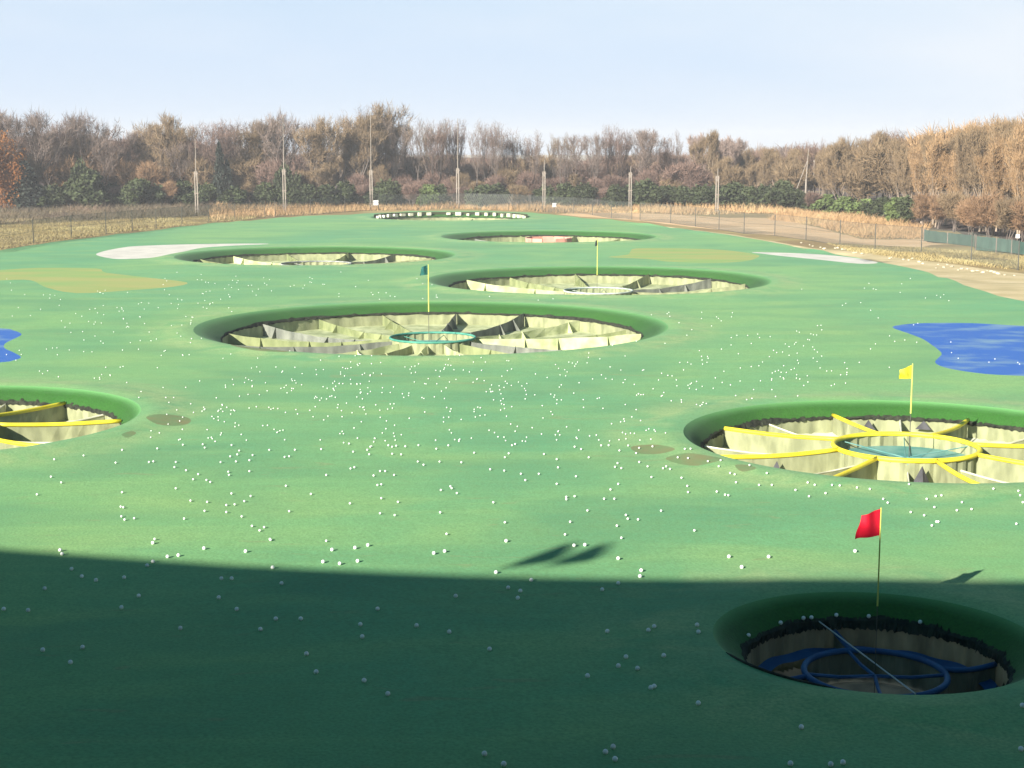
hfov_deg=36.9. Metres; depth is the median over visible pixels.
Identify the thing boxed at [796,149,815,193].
bare tree
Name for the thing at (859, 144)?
bare tree
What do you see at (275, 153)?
bare tree
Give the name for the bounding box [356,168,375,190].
bare tree
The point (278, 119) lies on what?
bare tree
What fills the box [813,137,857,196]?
bare tree
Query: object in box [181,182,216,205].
evergreen shrub
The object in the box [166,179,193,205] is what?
evergreen shrub
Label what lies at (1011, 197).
bare tree
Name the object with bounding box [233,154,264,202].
bare shrub
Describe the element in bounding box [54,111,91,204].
bare tree
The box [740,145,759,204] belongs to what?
bare tree
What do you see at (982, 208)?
bare shrub
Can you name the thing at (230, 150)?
bare tree
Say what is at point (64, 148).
bare tree
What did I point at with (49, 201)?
evergreen shrub
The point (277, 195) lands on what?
evergreen shrub
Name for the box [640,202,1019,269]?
wire fence
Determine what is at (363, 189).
bare shrub
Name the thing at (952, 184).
bare tree
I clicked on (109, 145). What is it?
bare tree
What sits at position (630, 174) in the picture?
net pole
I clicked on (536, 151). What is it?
bare tree
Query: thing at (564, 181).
bare shrub
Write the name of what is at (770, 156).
bare tree
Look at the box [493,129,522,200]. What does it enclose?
bare tree
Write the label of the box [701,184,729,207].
evergreen shrub
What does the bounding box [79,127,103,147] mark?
bare tree
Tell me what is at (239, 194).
evergreen shrub
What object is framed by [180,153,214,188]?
bare shrub
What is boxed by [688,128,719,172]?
bare tree
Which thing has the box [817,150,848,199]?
bare tree
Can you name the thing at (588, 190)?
evergreen shrub
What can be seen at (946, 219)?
bare tree
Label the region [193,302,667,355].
golf target
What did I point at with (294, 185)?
evergreen shrub
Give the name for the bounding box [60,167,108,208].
evergreen shrub
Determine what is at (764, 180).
bare tree
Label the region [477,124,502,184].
bare tree
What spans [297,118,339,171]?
bare tree
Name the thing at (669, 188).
evergreen shrub
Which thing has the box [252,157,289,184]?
bare shrub
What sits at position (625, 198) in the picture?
evergreen shrub
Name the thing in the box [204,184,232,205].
evergreen shrub
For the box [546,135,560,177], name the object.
bare tree
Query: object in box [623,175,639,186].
bare shrub
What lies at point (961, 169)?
bare tree
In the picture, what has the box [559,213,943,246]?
sandy track
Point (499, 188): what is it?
evergreen shrub
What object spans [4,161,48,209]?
conifer tree
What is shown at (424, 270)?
target flag
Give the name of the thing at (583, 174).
distant wood
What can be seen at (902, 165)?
bare tree
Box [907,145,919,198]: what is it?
bare tree
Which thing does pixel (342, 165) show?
bare tree
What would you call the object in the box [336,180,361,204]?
evergreen shrub
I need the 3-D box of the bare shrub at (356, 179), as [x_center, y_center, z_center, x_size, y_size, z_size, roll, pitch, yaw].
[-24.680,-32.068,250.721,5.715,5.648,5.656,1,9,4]
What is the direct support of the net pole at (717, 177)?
on the rough ground at (804, 243)
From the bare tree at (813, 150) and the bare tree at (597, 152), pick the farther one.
the bare tree at (597, 152)
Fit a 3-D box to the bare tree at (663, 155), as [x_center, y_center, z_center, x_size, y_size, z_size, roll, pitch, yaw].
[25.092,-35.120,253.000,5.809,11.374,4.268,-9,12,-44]
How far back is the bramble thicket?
216.17 m
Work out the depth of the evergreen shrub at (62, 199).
232.96 m
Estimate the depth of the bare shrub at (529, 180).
252.05 m
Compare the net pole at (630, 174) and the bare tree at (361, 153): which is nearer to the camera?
the net pole at (630, 174)
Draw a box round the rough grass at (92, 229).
[0,215,267,249]
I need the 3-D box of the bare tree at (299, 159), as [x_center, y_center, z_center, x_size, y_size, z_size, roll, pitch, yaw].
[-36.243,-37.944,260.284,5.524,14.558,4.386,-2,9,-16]
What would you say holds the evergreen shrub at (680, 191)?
on the rough ground at (804, 243)
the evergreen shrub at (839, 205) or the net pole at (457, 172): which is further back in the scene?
the net pole at (457, 172)
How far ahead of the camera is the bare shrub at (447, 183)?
253.86 m
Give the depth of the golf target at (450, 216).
213.47 m
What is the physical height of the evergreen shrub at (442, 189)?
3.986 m
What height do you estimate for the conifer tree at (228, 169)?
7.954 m
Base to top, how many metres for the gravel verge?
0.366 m
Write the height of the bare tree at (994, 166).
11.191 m
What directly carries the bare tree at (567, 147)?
on the woodland floor
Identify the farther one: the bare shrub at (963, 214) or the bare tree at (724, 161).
the bare tree at (724, 161)
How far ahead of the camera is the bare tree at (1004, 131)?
164.03 m
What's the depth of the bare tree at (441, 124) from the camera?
258.43 m
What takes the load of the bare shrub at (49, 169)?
on the woodland floor
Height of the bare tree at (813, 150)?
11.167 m
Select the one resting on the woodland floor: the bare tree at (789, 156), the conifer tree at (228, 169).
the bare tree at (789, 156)
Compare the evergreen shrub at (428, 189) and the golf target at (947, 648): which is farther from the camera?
the evergreen shrub at (428, 189)
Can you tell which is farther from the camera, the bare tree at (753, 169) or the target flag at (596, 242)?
the bare tree at (753, 169)
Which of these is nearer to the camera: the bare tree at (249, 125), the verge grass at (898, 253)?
the verge grass at (898, 253)
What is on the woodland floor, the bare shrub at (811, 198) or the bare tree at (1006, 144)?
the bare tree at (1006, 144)
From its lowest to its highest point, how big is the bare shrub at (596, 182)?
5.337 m
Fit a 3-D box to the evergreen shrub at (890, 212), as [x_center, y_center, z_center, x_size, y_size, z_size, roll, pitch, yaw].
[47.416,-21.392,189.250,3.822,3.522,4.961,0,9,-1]
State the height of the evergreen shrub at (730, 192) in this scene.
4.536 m
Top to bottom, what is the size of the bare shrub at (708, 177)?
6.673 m
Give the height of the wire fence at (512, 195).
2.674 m
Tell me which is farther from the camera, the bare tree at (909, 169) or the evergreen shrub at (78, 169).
the evergreen shrub at (78, 169)
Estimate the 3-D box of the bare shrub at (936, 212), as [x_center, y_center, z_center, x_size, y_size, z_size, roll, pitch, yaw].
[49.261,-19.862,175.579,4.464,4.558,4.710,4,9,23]
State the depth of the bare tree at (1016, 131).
160.87 m
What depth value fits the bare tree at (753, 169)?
238.27 m
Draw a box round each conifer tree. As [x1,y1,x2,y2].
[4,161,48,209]
[212,140,226,204]
[223,159,233,204]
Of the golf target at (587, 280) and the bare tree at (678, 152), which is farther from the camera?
the bare tree at (678, 152)
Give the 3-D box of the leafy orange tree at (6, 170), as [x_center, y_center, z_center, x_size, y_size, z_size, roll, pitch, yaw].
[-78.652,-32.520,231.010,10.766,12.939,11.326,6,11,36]
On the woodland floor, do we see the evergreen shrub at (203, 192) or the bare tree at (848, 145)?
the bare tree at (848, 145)
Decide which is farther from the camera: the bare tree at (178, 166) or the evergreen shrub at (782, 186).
the bare tree at (178, 166)
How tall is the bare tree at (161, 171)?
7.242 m
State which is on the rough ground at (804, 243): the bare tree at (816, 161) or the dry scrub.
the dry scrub
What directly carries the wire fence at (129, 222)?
on the rough ground at (804, 243)
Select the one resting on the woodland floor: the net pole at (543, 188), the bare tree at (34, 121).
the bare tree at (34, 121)
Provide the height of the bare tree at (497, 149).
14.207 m
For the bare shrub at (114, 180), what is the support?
on the woodland floor
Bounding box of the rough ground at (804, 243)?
[0,155,1023,273]
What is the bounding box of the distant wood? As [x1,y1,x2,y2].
[4,113,1023,198]
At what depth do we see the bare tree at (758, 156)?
248.82 m
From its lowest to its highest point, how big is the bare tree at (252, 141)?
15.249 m
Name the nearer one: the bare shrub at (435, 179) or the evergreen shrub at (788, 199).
the evergreen shrub at (788, 199)
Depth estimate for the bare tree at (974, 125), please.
177.10 m
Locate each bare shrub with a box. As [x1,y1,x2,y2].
[38,154,63,185]
[52,155,95,206]
[63,144,107,180]
[87,145,123,185]
[103,161,129,186]
[113,156,149,185]
[134,158,176,185]
[161,180,178,203]
[162,155,193,187]
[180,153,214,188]
[199,156,224,183]
[223,155,243,185]
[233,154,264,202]
[235,181,252,202]
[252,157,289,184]
[263,163,297,185]
[296,168,320,190]
[346,171,373,202]
[354,183,369,204]
[391,172,413,203]
[399,182,422,206]
[414,177,432,188]
[422,170,447,186]
[439,176,461,203]
[445,187,469,205]
[468,180,484,190]
[483,174,508,188]
[494,167,519,189]
[508,183,531,203]
[515,169,541,202]
[533,177,559,191]
[553,174,569,185]
[586,177,603,202]
[597,187,608,202]
[600,174,630,188]
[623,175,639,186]
[636,167,662,186]
[658,173,686,186]
[660,157,707,189]
[693,170,714,187]
[716,162,754,186]
[770,159,817,191]
[803,190,822,209]
[834,157,881,200]
[910,191,937,225]
[926,193,946,228]
[935,190,970,231]
[951,196,982,234]
[962,190,1005,237]
[990,192,1023,239]
[1007,199,1023,241]
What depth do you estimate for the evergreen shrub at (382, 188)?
244.41 m
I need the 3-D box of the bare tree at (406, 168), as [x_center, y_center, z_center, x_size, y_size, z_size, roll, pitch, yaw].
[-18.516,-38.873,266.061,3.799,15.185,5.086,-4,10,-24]
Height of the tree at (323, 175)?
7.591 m
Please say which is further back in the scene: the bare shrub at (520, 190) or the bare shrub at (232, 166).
the bare shrub at (232, 166)
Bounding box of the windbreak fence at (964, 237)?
[923,228,1023,253]
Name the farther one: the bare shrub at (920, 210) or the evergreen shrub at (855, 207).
the evergreen shrub at (855, 207)
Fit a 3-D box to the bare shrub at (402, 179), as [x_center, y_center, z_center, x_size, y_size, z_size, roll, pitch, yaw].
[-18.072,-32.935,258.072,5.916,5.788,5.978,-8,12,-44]
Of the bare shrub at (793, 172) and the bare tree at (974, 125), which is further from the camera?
the bare shrub at (793, 172)
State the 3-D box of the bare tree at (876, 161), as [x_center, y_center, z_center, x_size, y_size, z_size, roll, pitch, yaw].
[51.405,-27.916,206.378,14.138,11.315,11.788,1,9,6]
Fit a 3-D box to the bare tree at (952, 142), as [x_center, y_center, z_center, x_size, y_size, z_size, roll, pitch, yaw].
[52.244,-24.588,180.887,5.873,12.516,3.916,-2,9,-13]
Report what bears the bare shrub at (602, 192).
on the rough ground at (804, 243)
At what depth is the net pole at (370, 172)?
231.65 m
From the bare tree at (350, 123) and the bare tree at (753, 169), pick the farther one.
the bare tree at (350, 123)
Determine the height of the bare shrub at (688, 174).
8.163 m
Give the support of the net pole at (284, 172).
on the rough ground at (804, 243)
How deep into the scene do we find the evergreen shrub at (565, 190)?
240.84 m
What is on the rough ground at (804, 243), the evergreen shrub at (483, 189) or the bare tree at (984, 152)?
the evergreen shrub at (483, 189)
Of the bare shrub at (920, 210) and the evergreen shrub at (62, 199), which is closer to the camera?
the bare shrub at (920, 210)
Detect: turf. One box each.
[0,211,1023,767]
[0,248,758,292]
[0,323,1023,375]
[96,244,876,263]
[122,345,755,471]
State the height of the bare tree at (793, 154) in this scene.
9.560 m
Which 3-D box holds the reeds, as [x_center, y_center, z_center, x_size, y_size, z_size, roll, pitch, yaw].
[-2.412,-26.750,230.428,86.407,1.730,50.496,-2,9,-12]
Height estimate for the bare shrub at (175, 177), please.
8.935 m
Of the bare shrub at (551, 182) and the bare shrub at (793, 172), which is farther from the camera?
the bare shrub at (551, 182)
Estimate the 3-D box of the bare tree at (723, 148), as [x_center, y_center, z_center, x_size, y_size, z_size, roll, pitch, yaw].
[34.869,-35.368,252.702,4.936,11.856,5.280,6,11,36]
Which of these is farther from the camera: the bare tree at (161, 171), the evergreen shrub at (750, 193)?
the bare tree at (161, 171)
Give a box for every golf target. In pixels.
[0,386,140,449]
[174,246,454,264]
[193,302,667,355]
[371,212,528,219]
[427,266,771,294]
[441,230,655,241]
[683,400,1023,482]
[713,592,1023,694]
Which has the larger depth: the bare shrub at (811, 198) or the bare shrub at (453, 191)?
the bare shrub at (453, 191)
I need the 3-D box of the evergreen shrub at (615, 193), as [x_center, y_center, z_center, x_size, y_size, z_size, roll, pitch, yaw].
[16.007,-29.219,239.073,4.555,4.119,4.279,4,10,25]
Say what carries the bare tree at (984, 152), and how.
on the woodland floor
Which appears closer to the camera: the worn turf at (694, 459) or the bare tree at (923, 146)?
the worn turf at (694, 459)
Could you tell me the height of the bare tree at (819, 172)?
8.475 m
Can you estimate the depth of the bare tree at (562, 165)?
251.47 m
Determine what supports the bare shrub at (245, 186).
on the rough ground at (804, 243)
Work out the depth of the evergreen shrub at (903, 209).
186.76 m
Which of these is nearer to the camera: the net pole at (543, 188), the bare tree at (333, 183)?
the net pole at (543, 188)
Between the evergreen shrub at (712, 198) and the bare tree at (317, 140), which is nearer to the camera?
the evergreen shrub at (712, 198)
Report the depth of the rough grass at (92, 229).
175.31 m
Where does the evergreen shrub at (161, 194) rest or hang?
on the rough ground at (804, 243)
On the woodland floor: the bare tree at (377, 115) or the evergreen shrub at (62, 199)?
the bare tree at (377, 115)
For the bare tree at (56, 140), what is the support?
on the woodland floor
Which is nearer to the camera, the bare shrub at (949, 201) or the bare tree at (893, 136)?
the bare shrub at (949, 201)
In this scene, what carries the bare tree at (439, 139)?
on the woodland floor
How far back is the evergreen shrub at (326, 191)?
241.86 m
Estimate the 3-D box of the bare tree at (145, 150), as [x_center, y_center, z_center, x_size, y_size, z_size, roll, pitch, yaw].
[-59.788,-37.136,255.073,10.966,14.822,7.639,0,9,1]
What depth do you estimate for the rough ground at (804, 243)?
175.11 m
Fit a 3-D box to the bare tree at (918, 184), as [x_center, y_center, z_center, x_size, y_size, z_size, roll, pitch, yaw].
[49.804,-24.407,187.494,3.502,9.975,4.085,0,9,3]
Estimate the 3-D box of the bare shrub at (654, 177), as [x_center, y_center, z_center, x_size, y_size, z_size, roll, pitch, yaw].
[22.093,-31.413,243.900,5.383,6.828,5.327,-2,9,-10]
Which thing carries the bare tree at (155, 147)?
on the woodland floor
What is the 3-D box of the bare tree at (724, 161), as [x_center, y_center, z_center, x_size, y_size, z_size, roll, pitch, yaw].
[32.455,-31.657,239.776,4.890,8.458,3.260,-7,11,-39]
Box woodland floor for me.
[1,192,1023,241]
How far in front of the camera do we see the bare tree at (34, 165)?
237.40 m
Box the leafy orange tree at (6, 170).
[0,130,29,207]
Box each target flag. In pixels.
[420,264,428,321]
[595,239,597,274]
[855,507,881,692]
[899,363,912,453]
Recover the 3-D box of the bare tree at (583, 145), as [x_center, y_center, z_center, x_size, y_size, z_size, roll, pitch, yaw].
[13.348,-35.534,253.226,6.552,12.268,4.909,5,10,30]
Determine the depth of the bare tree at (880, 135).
208.18 m
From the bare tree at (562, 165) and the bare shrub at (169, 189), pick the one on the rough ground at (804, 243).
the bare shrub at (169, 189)
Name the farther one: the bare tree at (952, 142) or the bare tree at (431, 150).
the bare tree at (431, 150)
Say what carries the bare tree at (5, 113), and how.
on the woodland floor
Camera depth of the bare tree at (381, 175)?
249.51 m
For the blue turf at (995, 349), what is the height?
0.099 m
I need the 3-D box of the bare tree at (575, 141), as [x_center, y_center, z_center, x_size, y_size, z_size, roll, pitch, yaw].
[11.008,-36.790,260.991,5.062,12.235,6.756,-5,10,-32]
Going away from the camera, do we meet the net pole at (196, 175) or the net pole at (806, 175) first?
the net pole at (196, 175)
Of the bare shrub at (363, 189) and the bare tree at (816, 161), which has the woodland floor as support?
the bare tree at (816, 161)
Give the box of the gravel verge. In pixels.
[666,226,1023,300]
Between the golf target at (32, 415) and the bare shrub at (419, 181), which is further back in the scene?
the bare shrub at (419, 181)
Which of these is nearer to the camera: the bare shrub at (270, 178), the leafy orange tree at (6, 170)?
the leafy orange tree at (6, 170)
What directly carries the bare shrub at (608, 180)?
on the rough ground at (804, 243)
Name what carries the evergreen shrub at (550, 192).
on the rough ground at (804, 243)
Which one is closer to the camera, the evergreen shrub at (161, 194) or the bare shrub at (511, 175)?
the evergreen shrub at (161, 194)
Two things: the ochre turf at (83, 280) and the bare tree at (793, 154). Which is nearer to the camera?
the ochre turf at (83, 280)
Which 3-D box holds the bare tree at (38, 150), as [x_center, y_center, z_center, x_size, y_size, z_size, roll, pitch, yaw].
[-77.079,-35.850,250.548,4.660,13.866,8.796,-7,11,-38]
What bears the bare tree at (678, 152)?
on the woodland floor
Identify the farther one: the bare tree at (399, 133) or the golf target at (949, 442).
the bare tree at (399, 133)
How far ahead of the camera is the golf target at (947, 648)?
30.00 m
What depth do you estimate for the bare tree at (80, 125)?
245.26 m
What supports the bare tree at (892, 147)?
on the woodland floor
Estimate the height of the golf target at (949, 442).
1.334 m
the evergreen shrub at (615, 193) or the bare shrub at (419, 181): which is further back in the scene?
the bare shrub at (419, 181)
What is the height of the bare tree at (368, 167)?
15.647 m
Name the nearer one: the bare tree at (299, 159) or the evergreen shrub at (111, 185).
the evergreen shrub at (111, 185)
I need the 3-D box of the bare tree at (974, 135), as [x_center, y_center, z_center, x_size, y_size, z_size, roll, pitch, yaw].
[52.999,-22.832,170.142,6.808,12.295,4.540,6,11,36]
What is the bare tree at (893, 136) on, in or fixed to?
on the woodland floor
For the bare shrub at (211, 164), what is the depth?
248.37 m
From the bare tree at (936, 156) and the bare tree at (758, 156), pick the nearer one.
the bare tree at (936, 156)
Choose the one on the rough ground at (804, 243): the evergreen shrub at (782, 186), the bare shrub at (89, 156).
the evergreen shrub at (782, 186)
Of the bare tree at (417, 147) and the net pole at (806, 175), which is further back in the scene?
the bare tree at (417, 147)
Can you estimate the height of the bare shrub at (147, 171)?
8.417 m
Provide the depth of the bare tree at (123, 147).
251.53 m
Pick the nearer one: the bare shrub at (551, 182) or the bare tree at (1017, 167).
the bare tree at (1017, 167)
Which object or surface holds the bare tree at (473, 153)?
on the woodland floor
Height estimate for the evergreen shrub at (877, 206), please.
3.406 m
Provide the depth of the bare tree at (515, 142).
259.09 m
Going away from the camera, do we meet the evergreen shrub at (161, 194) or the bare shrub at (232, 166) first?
the evergreen shrub at (161, 194)
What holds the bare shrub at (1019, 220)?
on the rough ground at (804, 243)
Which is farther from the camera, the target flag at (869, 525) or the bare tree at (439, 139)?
the bare tree at (439, 139)
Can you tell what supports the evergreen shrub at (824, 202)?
on the rough ground at (804, 243)
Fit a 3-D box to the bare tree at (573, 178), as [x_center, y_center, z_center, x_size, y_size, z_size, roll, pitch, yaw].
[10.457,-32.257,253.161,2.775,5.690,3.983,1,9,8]
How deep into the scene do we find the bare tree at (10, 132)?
237.37 m
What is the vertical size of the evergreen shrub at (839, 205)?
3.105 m
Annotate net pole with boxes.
[194,141,198,214]
[282,127,286,210]
[369,112,372,205]
[456,120,459,206]
[542,160,545,205]
[628,168,632,207]
[715,173,719,212]
[797,148,808,192]
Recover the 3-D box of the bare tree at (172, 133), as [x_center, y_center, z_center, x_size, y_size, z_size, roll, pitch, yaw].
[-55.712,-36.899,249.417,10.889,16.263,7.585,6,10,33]
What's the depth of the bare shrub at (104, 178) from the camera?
247.12 m
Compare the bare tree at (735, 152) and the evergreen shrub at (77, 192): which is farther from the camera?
the bare tree at (735, 152)
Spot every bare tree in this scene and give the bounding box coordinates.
[0,108,34,206]
[0,112,32,206]
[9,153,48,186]
[16,129,76,184]
[18,105,82,175]
[24,129,49,176]
[46,117,78,160]
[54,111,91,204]
[66,106,125,205]
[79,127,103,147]
[89,136,122,185]
[106,136,139,164]
[112,130,153,163]
[128,116,181,165]
[145,109,198,179]
[146,130,168,173]
[155,165,166,201]
[159,142,203,180]
[180,130,209,160]
[190,118,244,162]
[204,118,262,201]
[214,122,242,158]
[226,119,286,202]
[229,116,285,163]
[251,114,305,163]
[260,108,305,166]
[284,120,311,172]
[291,114,350,186]
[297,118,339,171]
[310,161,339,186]
[319,162,336,185]
[331,113,359,188]
[335,105,372,202]
[341,114,392,176]
[345,99,416,179]
[354,116,379,186]
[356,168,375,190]
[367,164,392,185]
[369,112,414,179]
[379,116,412,176]
[400,119,412,202]
[406,117,428,201]
[416,121,436,173]
[421,121,450,203]
[422,126,440,171]
[437,118,456,173]
[439,119,470,176]
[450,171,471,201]
[466,118,488,186]
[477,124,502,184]
[482,122,511,176]
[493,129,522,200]
[508,132,522,202]
[516,137,542,201]
[521,130,543,203]
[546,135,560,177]
[551,137,569,182]
[552,132,575,178]
[562,135,587,174]
[567,172,581,188]
[578,133,608,202]
[586,133,604,201]
[599,126,620,176]
[609,128,634,178]
[617,129,667,176]
[625,130,660,173]
[653,140,673,174]
[665,130,687,164]
[685,133,706,168]
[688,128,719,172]
[708,155,734,185]
[716,134,734,183]
[727,135,750,168]
[737,149,762,174]
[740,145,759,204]
[743,160,761,188]
[757,158,777,185]
[759,147,796,207]
[782,147,815,188]
[787,148,808,190]
[796,140,826,193]
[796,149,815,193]
[810,146,829,195]
[812,165,833,194]
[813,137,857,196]
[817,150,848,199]
[822,134,859,191]
[849,135,925,199]
[855,136,872,198]
[867,127,908,196]
[870,129,906,197]
[881,139,910,196]
[891,149,915,197]
[907,144,929,223]
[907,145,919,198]
[916,133,943,224]
[921,133,952,226]
[923,132,959,224]
[940,147,972,227]
[942,123,973,222]
[949,128,985,229]
[960,118,986,226]
[964,124,996,231]
[972,133,1010,235]
[977,113,1009,230]
[987,114,1021,234]
[997,113,1023,236]
[999,137,1020,234]
[1001,132,1023,182]
[1003,133,1023,240]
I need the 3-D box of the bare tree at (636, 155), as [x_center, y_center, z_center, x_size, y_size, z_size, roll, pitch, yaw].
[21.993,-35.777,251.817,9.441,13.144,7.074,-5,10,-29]
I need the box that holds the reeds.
[210,200,799,219]
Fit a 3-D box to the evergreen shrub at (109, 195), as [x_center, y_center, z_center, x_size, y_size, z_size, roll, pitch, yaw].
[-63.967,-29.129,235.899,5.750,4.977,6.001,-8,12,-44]
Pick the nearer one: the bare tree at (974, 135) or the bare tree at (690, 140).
the bare tree at (974, 135)
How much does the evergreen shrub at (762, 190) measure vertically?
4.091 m
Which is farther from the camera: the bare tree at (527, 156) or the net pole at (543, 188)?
the bare tree at (527, 156)
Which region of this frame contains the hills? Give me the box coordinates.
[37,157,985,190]
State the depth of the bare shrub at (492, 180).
247.44 m
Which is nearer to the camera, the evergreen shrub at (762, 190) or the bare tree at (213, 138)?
the evergreen shrub at (762, 190)
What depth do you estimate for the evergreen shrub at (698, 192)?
233.01 m
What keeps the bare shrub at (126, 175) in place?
on the woodland floor
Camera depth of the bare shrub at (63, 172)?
240.54 m
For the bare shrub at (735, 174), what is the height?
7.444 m
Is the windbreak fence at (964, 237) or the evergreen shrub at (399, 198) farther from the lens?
the evergreen shrub at (399, 198)
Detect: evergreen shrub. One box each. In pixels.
[29,185,57,207]
[44,183,71,208]
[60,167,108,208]
[68,155,99,204]
[94,182,114,206]
[104,182,119,206]
[112,183,143,207]
[120,176,161,206]
[145,189,168,205]
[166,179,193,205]
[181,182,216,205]
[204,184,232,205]
[215,185,249,204]
[249,181,273,204]
[265,186,290,204]
[273,161,302,203]
[290,183,321,205]
[309,184,341,206]
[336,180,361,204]
[363,178,402,205]
[391,181,407,205]
[416,184,441,206]
[436,183,453,205]
[463,183,500,206]
[490,182,511,206]
[531,185,561,204]
[555,182,580,204]
[566,181,599,205]
[600,183,630,207]
[605,182,641,206]
[633,178,666,206]
[655,184,675,207]
[664,185,693,205]
[678,183,714,206]
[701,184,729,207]
[714,181,751,207]
[740,185,760,207]
[756,183,775,207]
[765,178,793,207]
[774,188,820,210]
[809,194,841,212]
[827,196,859,213]
[844,198,872,215]
[861,195,891,218]
[883,196,912,221]
[895,195,917,222]
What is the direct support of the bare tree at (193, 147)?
on the woodland floor
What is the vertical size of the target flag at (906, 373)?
3.255 m
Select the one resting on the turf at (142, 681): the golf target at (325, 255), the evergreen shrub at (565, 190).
the golf target at (325, 255)
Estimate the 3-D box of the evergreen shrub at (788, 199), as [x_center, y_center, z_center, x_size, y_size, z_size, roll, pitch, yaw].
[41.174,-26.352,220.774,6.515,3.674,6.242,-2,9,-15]
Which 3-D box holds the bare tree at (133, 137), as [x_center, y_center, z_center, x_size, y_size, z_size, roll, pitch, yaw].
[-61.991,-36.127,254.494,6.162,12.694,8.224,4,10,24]
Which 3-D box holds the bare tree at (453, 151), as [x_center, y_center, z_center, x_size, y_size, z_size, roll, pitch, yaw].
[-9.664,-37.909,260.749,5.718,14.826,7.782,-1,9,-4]
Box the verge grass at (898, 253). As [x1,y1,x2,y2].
[828,242,1023,269]
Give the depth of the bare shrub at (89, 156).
246.16 m
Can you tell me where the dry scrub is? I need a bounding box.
[767,205,934,238]
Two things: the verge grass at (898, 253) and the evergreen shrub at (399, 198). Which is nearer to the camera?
the verge grass at (898, 253)
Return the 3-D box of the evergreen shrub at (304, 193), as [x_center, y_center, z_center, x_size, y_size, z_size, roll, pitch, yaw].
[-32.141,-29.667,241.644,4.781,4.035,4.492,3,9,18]
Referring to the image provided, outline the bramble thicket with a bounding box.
[0,200,301,224]
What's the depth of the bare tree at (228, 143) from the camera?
258.03 m
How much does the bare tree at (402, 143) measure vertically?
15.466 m
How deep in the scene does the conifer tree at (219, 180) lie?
239.41 m
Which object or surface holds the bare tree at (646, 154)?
on the woodland floor
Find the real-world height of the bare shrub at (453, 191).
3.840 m
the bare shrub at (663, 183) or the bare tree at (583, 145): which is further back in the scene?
the bare tree at (583, 145)
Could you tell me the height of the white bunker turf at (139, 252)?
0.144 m
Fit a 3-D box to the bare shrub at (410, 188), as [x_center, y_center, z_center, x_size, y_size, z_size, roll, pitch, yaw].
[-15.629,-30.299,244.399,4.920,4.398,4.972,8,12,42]
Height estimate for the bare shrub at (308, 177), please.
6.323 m
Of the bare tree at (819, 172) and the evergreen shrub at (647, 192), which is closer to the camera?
the bare tree at (819, 172)
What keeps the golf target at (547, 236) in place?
on the turf at (142, 681)
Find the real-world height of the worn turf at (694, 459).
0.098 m
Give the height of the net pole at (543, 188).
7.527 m
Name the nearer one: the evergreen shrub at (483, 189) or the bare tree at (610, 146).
the evergreen shrub at (483, 189)
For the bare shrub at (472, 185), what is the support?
on the woodland floor
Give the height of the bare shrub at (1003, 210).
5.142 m
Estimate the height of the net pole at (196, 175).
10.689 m
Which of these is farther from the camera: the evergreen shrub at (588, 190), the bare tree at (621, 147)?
the bare tree at (621, 147)
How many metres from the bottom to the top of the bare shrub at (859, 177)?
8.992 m
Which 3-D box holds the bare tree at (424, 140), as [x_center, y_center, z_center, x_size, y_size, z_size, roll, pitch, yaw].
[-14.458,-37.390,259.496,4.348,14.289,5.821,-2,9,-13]
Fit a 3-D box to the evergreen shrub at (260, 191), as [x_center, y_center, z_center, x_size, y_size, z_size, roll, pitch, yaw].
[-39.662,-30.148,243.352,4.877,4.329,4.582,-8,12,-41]
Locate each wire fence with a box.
[0,200,264,247]
[275,193,631,218]
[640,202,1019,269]
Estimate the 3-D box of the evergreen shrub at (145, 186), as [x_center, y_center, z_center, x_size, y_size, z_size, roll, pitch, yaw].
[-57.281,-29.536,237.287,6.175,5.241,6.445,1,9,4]
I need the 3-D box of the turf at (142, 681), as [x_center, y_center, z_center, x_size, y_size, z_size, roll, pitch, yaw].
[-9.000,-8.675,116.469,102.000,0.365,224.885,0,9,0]
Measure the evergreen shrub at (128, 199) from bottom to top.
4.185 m
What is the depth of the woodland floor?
189.45 m

